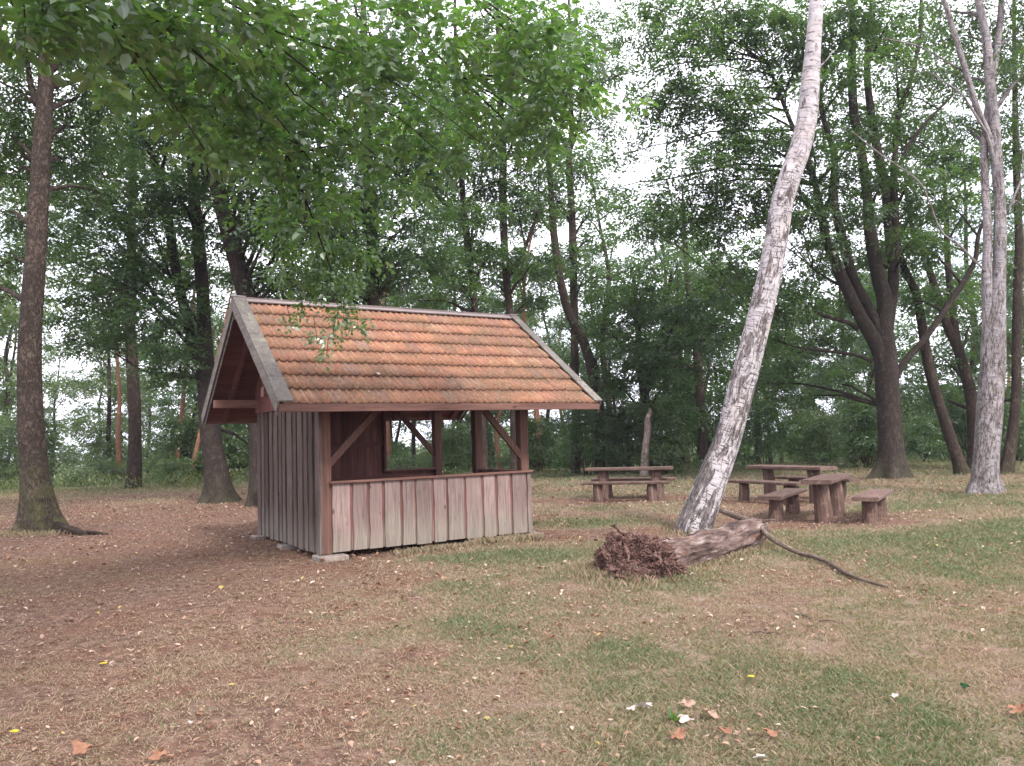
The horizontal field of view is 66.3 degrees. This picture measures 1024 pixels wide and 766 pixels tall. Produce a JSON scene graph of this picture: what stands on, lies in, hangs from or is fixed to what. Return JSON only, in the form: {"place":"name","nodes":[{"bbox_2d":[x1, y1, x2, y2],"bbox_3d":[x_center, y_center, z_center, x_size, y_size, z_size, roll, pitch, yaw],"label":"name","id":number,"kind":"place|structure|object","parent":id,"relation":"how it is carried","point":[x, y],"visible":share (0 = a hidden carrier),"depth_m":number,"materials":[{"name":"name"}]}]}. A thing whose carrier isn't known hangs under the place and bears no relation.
{"place":"outdoors","nodes":[
{"label":"outdoors","id":0,"kind":"place"},
{"bbox_2d":[0,459,1023,765],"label":"grass","id":1,"kind":"structure","parent":0,"point":[880,673],"depth_m":6.00,"materials":[{"name":"plant"}]},
{"bbox_2d":[0,447,1023,765],"bbox_3d":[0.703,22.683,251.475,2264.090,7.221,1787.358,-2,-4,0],"label":"ground","id":2,"kind":"structure","parent":0,"point":[196,751],"depth_m":6.48,"materials":[{"name":"soil"}]},
{"bbox_2d":[0,415,17,482],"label":"shrub","id":3,"kind":"object","parent":2,"relation":"on","point":[4,452],"visible":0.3,"depth_m":41.12,"materials":[{"name":"green plant"}]},
{"bbox_2d":[0,184,56,348],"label":"woodland tree","id":4,"kind":"object","parent":2,"relation":"on","point":[9,311],"visible":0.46,"depth_m":28.09,"materials":[{"name":"green plant"}]},
{"bbox_2d":[0,284,63,488],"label":"woodland tree","id":5,"kind":"object","parent":2,"relation":"on","point":[12,363],"visible":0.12,"depth_m":51.27,"materials":[{"name":"green plant"}]},
{"bbox_2d":[0,255,71,487],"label":"woodland tree","id":6,"kind":"object","parent":2,"relation":"on","point":[6,404],"visible":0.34,"depth_m":46.49,"materials":[{"name":"green plant"}]},
{"bbox_2d":[0,405,90,488],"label":"shrub","id":7,"kind":"object","parent":2,"relation":"on","point":[53,446],"visible":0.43,"depth_m":38.09,"materials":[{"name":"green plant"}]},
{"bbox_2d":[42,340,97,486],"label":"woodland tree","id":8,"kind":"object","parent":2,"relation":"on","point":[52,403],"visible":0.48,"depth_m":57.43,"materials":[{"name":"green plant"}]},
{"bbox_2d":[52,521,108,535],"bbox_3d":[-8.365,2.857,15.293,1.569,0.298,0.219,-4,-4,24],"label":"surface root","id":9,"kind":"object","parent":2,"relation":"on","point":[60,526],"visible":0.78,"depth_m":15.31,"materials":[{"name":"brown plant"}]},
{"bbox_2d":[61,462,100,486],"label":"shrub","id":10,"kind":"object","parent":2,"relation":"on","point":[86,470],"visible":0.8,"depth_m":35.83,"materials":[{"name":"green plant"}]},
{"bbox_2d":[0,0,172,534],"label":"tree","id":11,"kind":"object","parent":2,"relation":"on","point":[38,507],"visible":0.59,"depth_m":16.44,"materials":[{"name":"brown plant"}]},
{"bbox_2d":[44,274,157,460],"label":"woodland tree","id":12,"kind":"object","parent":2,"relation":"on","point":[107,376],"visible":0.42,"depth_m":46.69,"materials":[{"name":"green plant"}]},
{"bbox_2d":[77,453,126,484],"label":"shrub","id":13,"kind":"object","parent":2,"relation":"on","point":[101,466],"visible":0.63,"depth_m":39.41,"materials":[{"name":"green plant"}]},
{"bbox_2d":[61,342,145,475],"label":"woodland tree","id":14,"kind":"object","parent":2,"relation":"on","point":[88,396],"visible":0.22,"depth_m":63.09,"materials":[{"name":"green plant"}]},
{"bbox_2d":[79,435,127,482],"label":"shrub","id":15,"kind":"object","parent":2,"relation":"on","point":[107,448],"visible":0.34,"depth_m":46.42,"materials":[{"name":"green plant"}]},
{"bbox_2d":[0,71,230,489],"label":"slim tree","id":16,"kind":"object","parent":2,"relation":"on","point":[134,461],"visible":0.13,"depth_m":31.95,"materials":[{"name":"green plant"}]},
{"bbox_2d":[79,270,156,483],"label":"woodland pine","id":17,"kind":"object","parent":2,"relation":"on","point":[118,430],"visible":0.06,"depth_m":41.09,"materials":[{"name":"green plant"}]},
{"bbox_2d":[73,361,173,482],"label":"woodland tree","id":18,"kind":"object","parent":2,"relation":"on","point":[99,409],"visible":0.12,"depth_m":60.39,"materials":[{"name":"green plant"}]},
{"bbox_2d":[93,347,158,468],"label":"woodland tree","id":19,"kind":"object","parent":2,"relation":"on","point":[124,421],"visible":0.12,"depth_m":56.53,"materials":[{"name":"green plant"}]},
{"bbox_2d":[0,4,296,503],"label":"forked tree","id":20,"kind":"object","parent":2,"relation":"on","point":[218,487],"visible":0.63,"depth_m":22.53,"materials":[{"name":"green plant"}]},
{"bbox_2d":[121,333,191,482],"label":"woodland tree","id":21,"kind":"object","parent":2,"relation":"on","point":[148,423],"visible":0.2,"depth_m":53.14,"materials":[{"name":"green plant"}]},
{"bbox_2d":[142,435,174,479],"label":"shrub","id":22,"kind":"object","parent":2,"relation":"on","point":[147,468],"visible":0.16,"depth_m":42.43,"materials":[{"name":"green plant"}]},
{"bbox_2d":[143,412,203,481],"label":"shrub","id":23,"kind":"object","parent":2,"relation":"on","point":[174,446],"visible":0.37,"depth_m":38.07,"materials":[{"name":"green plant"}]},
{"bbox_2d":[151,451,202,484],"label":"shrub","id":24,"kind":"object","parent":2,"relation":"on","point":[172,469],"visible":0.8,"depth_m":34.51,"materials":[{"name":"green plant"}]},
{"bbox_2d":[149,178,211,482],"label":"pine tree","id":25,"kind":"object","parent":2,"relation":"on","point":[182,408],"visible":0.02,"depth_m":37.96,"materials":[{"name":"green plant"}]},
{"bbox_2d":[138,309,241,478],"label":"woodland tree","id":26,"kind":"object","parent":2,"relation":"on","point":[171,432],"visible":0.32,"depth_m":37.42,"materials":[{"name":"green plant"}]},
{"bbox_2d":[139,306,246,480],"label":"woodland tree","id":27,"kind":"object","parent":2,"relation":"on","point":[168,408],"visible":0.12,"depth_m":43.51,"materials":[{"name":"green plant"}]},
{"bbox_2d":[182,407,248,481],"bbox_3d":[-13.248,2.863,36.794,4.095,4.047,3.810,0,-5,-29],"label":"shrub","id":28,"kind":"object","parent":2,"relation":"on","point":[236,443],"visible":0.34,"depth_m":36.73,"materials":[{"name":"green plant"}]},
{"bbox_2d":[86,2,349,506],"bbox_3d":[-7.918,-4.960,20.880,8.700,17.144,5.202,-3,-4,13],"label":"leaning tree","id":29,"kind":"object","parent":2,"relation":"on","point":[237,258],"visible":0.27,"depth_m":20.69,"materials":[{"name":"green plant"}]},
{"bbox_2d":[180,212,270,483],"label":"pine tree","id":30,"kind":"object","parent":2,"relation":"on","point":[197,444],"visible":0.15,"depth_m":36.18,"materials":[{"name":"green plant"}]},
{"bbox_2d":[216,0,441,302],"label":"slanting tree","id":31,"kind":"object","parent":2,"relation":"on","point":[362,15],"visible":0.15,"depth_m":22.11,"materials":[{"name":"green plant"}]},
{"bbox_2d":[0,0,658,371],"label":"overhanging maple","id":32,"kind":"object","parent":2,"relation":"on","point":[151,26],"visible":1,"depth_m":7.87,"materials":[{"name":"green plant"}]},
{"bbox_2d":[284,0,483,305],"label":"brown trunk tree","id":33,"kind":"object","parent":2,"relation":"on","point":[374,294],"visible":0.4,"depth_m":22.94,"materials":[{"name":"green plant"}]},
{"bbox_2d":[361,244,424,465],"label":"woodland pine","id":34,"kind":"object","parent":2,"relation":"on","point":[388,435],"visible":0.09,"depth_m":38.27,"materials":[{"name":"green plant"}]},
{"bbox_2d":[201,295,602,562],"bbox_3d":[-2.067,0.678,13.370,5.259,4.026,5.045,1,-5,-32],"label":"wooden shelter","id":35,"kind":"object","parent":2,"relation":"on","point":[331,487],"visible":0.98,"depth_m":12.17,"materials":[{"name":"brown wood"}]},
{"bbox_2d":[382,411,386,469],"bbox_3d":[-2.457,1.066,15.039,0.055,1.190,0.120,1,-5,-32],"label":"window frame","id":36,"kind":"structure","parent":35,"relation":"in","point":[383,412],"depth_m":14.99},
{"bbox_2d":[258,304,586,400],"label":"leaf crumbs","id":37,"kind":"object","parent":35,"relation":"on","point":[426,360],"visible":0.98,"depth_m":11.96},
{"bbox_2d":[387,449,424,468],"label":"shrub","id":38,"kind":"object","parent":2,"relation":"on","point":[399,465],"visible":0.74,"depth_m":35.75,"materials":[{"name":"green plant"}]},
{"bbox_2d":[396,280,449,467],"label":"woodland tree","id":39,"kind":"object","parent":2,"relation":"on","point":[413,441],"visible":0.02,"depth_m":50.55,"materials":[{"name":"green plant"}]},
{"bbox_2d":[393,228,461,426],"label":"woodland tree","id":40,"kind":"object","parent":2,"relation":"on","point":[419,247],"visible":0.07,"depth_m":48.72,"materials":[{"name":"green plant"}]},
{"bbox_2d":[416,420,471,474],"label":"shrub","id":41,"kind":"object","parent":2,"relation":"on","point":[455,465],"visible":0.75,"depth_m":34.67,"materials":[{"name":"green plant"}]},
{"bbox_2d":[394,207,498,463],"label":"woodland tree","id":42,"kind":"object","parent":2,"relation":"on","point":[454,299],"visible":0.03,"depth_m":42.87,"materials":[{"name":"green plant"}]},
{"bbox_2d":[378,0,533,467],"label":"thin tree","id":43,"kind":"object","parent":2,"relation":"on","point":[462,209],"visible":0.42,"depth_m":28.09,"materials":[{"name":"green plant"}]},
{"bbox_2d":[425,193,523,438],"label":"woodland tree","id":44,"kind":"object","parent":2,"relation":"on","point":[492,309],"visible":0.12,"depth_m":36.66,"materials":[{"name":"green plant"}]},
{"bbox_2d":[462,421,508,468],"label":"shrub","id":45,"kind":"object","parent":2,"relation":"on","point":[492,448],"visible":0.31,"depth_m":47.18,"materials":[{"name":"green plant"}]},
{"bbox_2d":[478,287,521,468],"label":"woodland pine","id":46,"kind":"object","parent":2,"relation":"on","point":[497,450],"visible":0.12,"depth_m":45.39,"materials":[{"name":"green plant"}]},
{"bbox_2d":[412,0,592,468],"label":"thin tree","id":47,"kind":"object","parent":2,"relation":"on","point":[506,290],"visible":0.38,"depth_m":29.37,"materials":[{"name":"green plant"}]},
{"bbox_2d":[0,453,1023,493],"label":"undergrowth","id":48,"kind":"object","parent":2,"relation":"on","point":[191,481],"visible":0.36,"depth_m":32.58,"materials":[{"name":"green plant"}]},
{"bbox_2d":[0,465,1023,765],"bbox_3d":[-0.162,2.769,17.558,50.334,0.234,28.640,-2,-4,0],"label":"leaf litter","id":49,"kind":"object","parent":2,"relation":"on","point":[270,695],"visible":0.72,"depth_m":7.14,"materials":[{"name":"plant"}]},
{"bbox_2d":[9,389,1023,488],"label":"wood","id":50,"kind":"object","parent":2,"relation":"on","point":[508,429],"visible":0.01,"depth_m":73.09,"materials":[{"name":"green plant"}]},
{"bbox_2d":[477,250,560,468],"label":"woodland tree","id":51,"kind":"object","parent":2,"relation":"on","point":[529,320],"visible":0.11,"depth_m":49.82,"materials":[{"name":"green plant"}]},
{"bbox_2d":[498,199,575,469],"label":"woodland pine","id":52,"kind":"object","parent":2,"relation":"on","point":[524,315],"visible":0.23,"depth_m":40.02,"materials":[{"name":"green plant"}]},
{"bbox_2d":[527,414,568,471],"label":"shrub","id":53,"kind":"object","parent":2,"relation":"on","point":[536,459],"visible":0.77,"depth_m":36.51,"materials":[{"name":"green plant"}]},
{"bbox_2d":[532,412,567,467],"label":"shrub","id":54,"kind":"object","parent":2,"relation":"on","point":[553,421],"visible":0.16,"depth_m":49.54,"materials":[{"name":"green plant"}]},
{"bbox_2d":[465,0,642,473],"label":"twin tree","id":55,"kind":"object","parent":2,"relation":"on","point":[572,249],"visible":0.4,"depth_m":32.95,"materials":[{"name":"green plant"}]},
{"bbox_2d":[514,258,594,467],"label":"woodland tree","id":56,"kind":"object","parent":2,"relation":"on","point":[547,337],"visible":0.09,"depth_m":53.27,"materials":[{"name":"green plant"}]},
{"bbox_2d":[507,5,637,475],"bbox_3d":[2.496,-5.876,31.579,5.609,19.882,4.861,-2,-4,0],"label":"crooked tree","id":57,"kind":"object","parent":2,"relation":"on","point":[589,358],"visible":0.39,"depth_m":31.20,"materials":[{"name":"green plant"}]},
{"bbox_2d":[545,409,622,477],"bbox_3d":[2.766,2.167,30.713,3.142,3.249,2.873,-2,-4,3],"label":"shrub","id":58,"kind":"object","parent":2,"relation":"on","point":[589,443],"visible":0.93,"depth_m":30.34,"materials":[{"name":"green plant"}]},
{"bbox_2d":[548,256,632,421],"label":"woodland tree","id":59,"kind":"object","parent":2,"relation":"on","point":[568,291],"visible":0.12,"depth_m":50.47,"materials":[{"name":"green plant"}]},
{"bbox_2d":[546,136,670,466],"bbox_3d":[4.583,-3.873,39.311,5.995,17.264,7.339,-4,-5,30],"label":"woodland tree","id":60,"kind":"object","parent":2,"relation":"on","point":[589,153],"visible":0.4,"depth_m":39.29,"materials":[{"name":"green plant"}]},
{"bbox_2d":[580,302,659,423],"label":"woodland tree","id":61,"kind":"object","parent":2,"relation":"on","point":[590,340],"visible":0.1,"depth_m":45.21,"materials":[{"name":"green plant"}]},
{"bbox_2d":[580,480,669,502],"bbox_3d":[2.755,2.745,19.093,2.150,0.693,0.372,-3,-4,19],"label":"picnic bench","id":62,"kind":"object","parent":2,"relation":"on","point":[651,492],"visible":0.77,"depth_m":18.99,"materials":[{"name":"brown wood"}]},
{"bbox_2d":[581,390,671,472],"bbox_3d":[4.641,2.130,32.252,3.648,3.605,3.394,-1,-4,-11],"label":"shrub","id":63,"kind":"object","parent":2,"relation":"on","point":[632,450],"visible":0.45,"depth_m":31.57,"materials":[{"name":"green plant"}]},
{"bbox_2d":[585,466,672,500],"bbox_3d":[2.953,2.613,19.689,2.150,0.992,0.532,-3,-4,19],"label":"picnic table","id":64,"kind":"object","parent":2,"relation":"on","point":[603,474],"visible":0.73,"depth_m":19.51,"materials":[{"name":"brown wood"}]},
{"bbox_2d":[591,477,676,497],"bbox_3d":[3.154,2.800,20.245,2.150,0.695,0.372,-3,-4,19],"label":"picnic bench","id":65,"kind":"object","parent":2,"relation":"on","point":[610,493],"visible":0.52,"depth_m":20.14,"materials":[{"name":"brown wood"}]},
{"bbox_2d":[640,408,651,476],"bbox_3d":[4.929,2.370,28.891,0.574,2.895,0.336,-2,-4,0],"label":"dead snag","id":66,"kind":"object","parent":2,"relation":"on","point":[646,437],"visible":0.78,"depth_m":28.82,"materials":[{"name":"grey wood"}]},
{"bbox_2d":[557,241,756,473],"bbox_3d":[6.111,-0.776,30.904,8.598,9.416,7.468,-2,-4,0],"label":"layered beech","id":67,"kind":"object","parent":2,"relation":"on","point":[645,380],"visible":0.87,"depth_m":30.11,"materials":[{"name":"green plant"}]},
{"bbox_2d":[619,397,703,474],"bbox_3d":[5.770,2.091,29.718,3.076,3.267,3.305,-6,-6,44],"label":"shrub","id":68,"kind":"object","parent":2,"relation":"on","point":[660,454],"visible":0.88,"depth_m":29.64,"materials":[{"name":"green plant"}]},
{"bbox_2d":[603,191,737,465],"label":"woodland tree","id":69,"kind":"object","parent":2,"relation":"on","point":[638,251],"visible":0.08,"depth_m":42.07,"materials":[{"name":"green plant"}]},
{"bbox_2d":[609,242,739,465],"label":"woodland tree","id":70,"kind":"object","parent":2,"relation":"on","point":[687,354],"visible":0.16,"depth_m":37.63,"materials":[{"name":"green plant"}]},
{"bbox_2d":[593,517,768,586],"bbox_3d":[2.395,1.989,9.609,1.054,0.828,3.886,-6,-6,44],"label":"fallen log","id":71,"kind":"object","parent":2,"relation":"on","point":[659,556],"visible":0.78,"depth_m":8.67,"materials":[{"name":"brown wood"}]},
{"bbox_2d":[664,389,723,464],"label":"shrub","id":72,"kind":"object","parent":2,"relation":"on","point":[695,443],"visible":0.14,"depth_m":40.38,"materials":[{"name":"green plant"}]},
{"bbox_2d":[628,190,781,466],"bbox_3d":[8.750,-2.441,35.689,6.572,13.164,4.636,-2,-4,0],"label":"slim tree","id":73,"kind":"object","parent":2,"relation":"on","point":[701,398],"visible":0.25,"depth_m":35.06,"materials":[{"name":"green plant"}]},
{"bbox_2d":[658,225,836,463],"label":"woodland tree","id":74,"kind":"object","parent":2,"relation":"on","point":[747,246],"visible":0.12,"depth_m":40.10,"materials":[{"name":"green plant"}]},
{"bbox_2d":[674,0,832,534],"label":"leaning birch","id":75,"kind":"object","parent":2,"relation":"on","point":[700,508],"visible":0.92,"depth_m":12.76,"materials":[{"name":"white plant"}]},
{"bbox_2d":[728,479,808,504],"bbox_3d":[5.566,2.487,17.203,0.369,0.683,2.150,0,-4,-27],"label":"picnic bench","id":76,"kind":"object","parent":2,"relation":"on","point":[744,492],"visible":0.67,"depth_m":17.44,"materials":[{"name":"brown wood"}]},
{"bbox_2d":[735,392,804,467],"bbox_3d":[10.327,1.859,31.792,3.150,3.562,3.445,-2,-4,1],"label":"shrub","id":77,"kind":"object","parent":2,"relation":"on","point":[761,420],"visible":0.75,"depth_m":31.38,"materials":[{"name":"green plant"}]},
{"bbox_2d":[725,304,817,462],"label":"woodland tree","id":78,"kind":"object","parent":2,"relation":"on","point":[786,404],"visible":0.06,"depth_m":44.88,"materials":[{"name":"green plant"}]},
{"bbox_2d":[758,488,806,521],"bbox_3d":[5.034,2.343,14.474,0.428,0.657,2.000,-4,-5,32],"label":"picnic bench","id":79,"kind":"object","parent":2,"relation":"on","point":[776,498],"visible":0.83,"depth_m":13.98,"materials":[{"name":"brown wood"}]},
{"bbox_2d":[747,464,837,503],"bbox_3d":[6.256,2.338,17.567,0.530,0.967,2.150,0,-4,-27],"label":"picnic table","id":80,"kind":"object","parent":2,"relation":"on","point":[768,472],"visible":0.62,"depth_m":17.51,"materials":[{"name":"brown wood"}]},
{"bbox_2d":[768,407,822,461],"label":"shrub","id":81,"kind":"object","parent":2,"relation":"on","point":[811,414],"visible":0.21,"depth_m":41.09,"materials":[{"name":"green plant"}]},
{"bbox_2d":[580,0,1011,480],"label":"forked beech","id":82,"kind":"object","parent":2,"relation":"on","point":[874,325],"visible":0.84,"depth_m":23.39,"materials":[{"name":"green plant"}]},
{"bbox_2d":[719,509,887,587],"bbox_3d":[3.626,2.020,9.945,0.404,0.503,4.242,-1,-4,-7],"label":"fallen branch","id":83,"kind":"object","parent":2,"relation":"on","point":[763,530],"visible":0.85,"depth_m":9.87,"materials":[{"name":"wood"}]},
{"bbox_2d":[781,417,833,463],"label":"shrub","id":84,"kind":"object","parent":2,"relation":"on","point":[804,430],"visible":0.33,"depth_m":37.11,"materials":[{"name":"green plant"}]},
{"bbox_2d":[770,311,857,428],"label":"woodland tree","id":85,"kind":"object","parent":2,"relation":"on","point":[819,362],"visible":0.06,"depth_m":47.85,"materials":[{"name":"green plant"}]},
{"bbox_2d":[774,475,860,500],"bbox_3d":[6.956,2.491,17.909,0.367,0.679,2.150,0,-4,-27],"label":"picnic bench","id":86,"kind":"object","parent":2,"relation":"on","point":[794,478],"visible":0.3,"depth_m":18.07,"materials":[{"name":"brown wood"}]},
{"bbox_2d":[791,408,848,464],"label":"shrub","id":87,"kind":"object","parent":2,"relation":"on","point":[811,439],"visible":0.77,"depth_m":33.72,"materials":[{"name":"green plant"}]},
{"bbox_2d":[801,473,851,523],"bbox_3d":[5.688,2.152,14.072,0.507,0.942,2.000,-4,-5,32],"label":"picnic table","id":88,"kind":"object","parent":2,"relation":"on","point":[828,496],"visible":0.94,"depth_m":13.51,"materials":[{"name":"brown wood"}]},
{"bbox_2d":[784,219,914,462],"bbox_3d":[14.312,-1.754,33.421,5.513,11.178,5.800,-3,-4,12],"label":"woodland tree","id":89,"kind":"object","parent":2,"relation":"on","point":[863,346],"visible":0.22,"depth_m":33.64,"materials":[{"name":"green plant"}]},
{"bbox_2d":[814,391,919,467],"bbox_3d":[13.430,1.897,29.985,3.874,3.325,3.522,0,-4,-19],"label":"shrub","id":90,"kind":"object","parent":2,"relation":"on","point":[861,441],"visible":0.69,"depth_m":29.59,"materials":[{"name":"green plant"}]},
{"bbox_2d":[809,278,928,453],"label":"woodland tree","id":91,"kind":"object","parent":2,"relation":"on","point":[899,351],"visible":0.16,"depth_m":43.59,"materials":[{"name":"green plant"}]},
{"bbox_2d":[851,489,893,522],"bbox_3d":[6.328,2.243,13.666,0.430,0.652,2.000,-4,-5,32],"label":"picnic bench","id":92,"kind":"object","parent":2,"relation":"on","point":[874,504],"visible":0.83,"depth_m":13.11,"materials":[{"name":"brown wood"}]},
{"bbox_2d":[813,260,967,445],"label":"woodland tree","id":93,"kind":"object","parent":2,"relation":"on","point":[911,370],"visible":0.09,"depth_m":47.28,"materials":[{"name":"green plant"}]},
{"bbox_2d":[857,104,970,474],"bbox_3d":[13.182,-2.887,25.664,3.361,12.418,3.112,1,-5,-32],"label":"leaning tree","id":94,"kind":"object","parent":2,"relation":"on","point":[959,463],"visible":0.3,"depth_m":24.96,"materials":[{"name":"green plant"}]},
{"bbox_2d":[902,413,948,461],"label":"shrub","id":95,"kind":"object","parent":2,"relation":"on","point":[927,428],"visible":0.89,"depth_m":34.47,"materials":[{"name":"green plant"}]},
{"bbox_2d":[851,0,1023,495],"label":"twin birch","id":96,"kind":"object","parent":2,"relation":"on","point":[985,476],"visible":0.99,"depth_m":18.29,"materials":[{"name":"white plant"}]},
{"bbox_2d":[909,385,966,459],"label":"shrub","id":97,"kind":"object","parent":2,"relation":"on","point":[961,433],"visible":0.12,"depth_m":37.71,"materials":[{"name":"green plant"}]},
{"bbox_2d":[862,129,1023,385],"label":"woodland tree","id":98,"kind":"object","parent":2,"relation":"on","point":[965,266],"visible":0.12,"depth_m":35.80,"materials":[{"name":"green plant"}]},
{"bbox_2d":[900,98,1013,469],"bbox_3d":[15.844,-3.172,28.098,4.470,13.206,4.719,-3,-4,17],"label":"leaning tree","id":99,"kind":"object","parent":2,"relation":"on","point":[952,332],"visible":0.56,"depth_m":27.47,"materials":[{"name":"green plant"}]},
{"bbox_2d":[925,371,1005,459],"bbox_3d":[20.567,1.559,35.692,4.016,4.152,3.672,-3,-4,20],"label":"shrub","id":100,"kind":"object","parent":2,"relation":"on","point":[954,409],"visible":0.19,"depth_m":35.44,"materials":[{"name":"green plant"}]},
{"bbox_2d":[950,0,1023,474],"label":"edge tree","id":101,"kind":"object","parent":2,"relation":"on","point":[1015,397],"visible":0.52,"depth_m":24.70,"materials":[{"name":"brown plant"}]},
{"bbox_2d":[953,278,1023,394],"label":"woodland tree","id":102,"kind":"object","parent":2,"relation":"on","point":[1009,363],"visible":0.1,"depth_m":42.59,"materials":[{"name":"green plant"}]},
{"bbox_2d":[1000,402,1023,462],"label":"shrub","id":103,"kind":"object","parent":2,"relation":"on","point":[1020,448],"visible":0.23,"depth_m":30.91,"materials":[{"name":"green plant"}]},
{"bbox_2d":[0,0,1023,457],"label":"sky","id":104,"kind":"structure","parent":0,"point":[629,177],"materials":[{"name":"white"}]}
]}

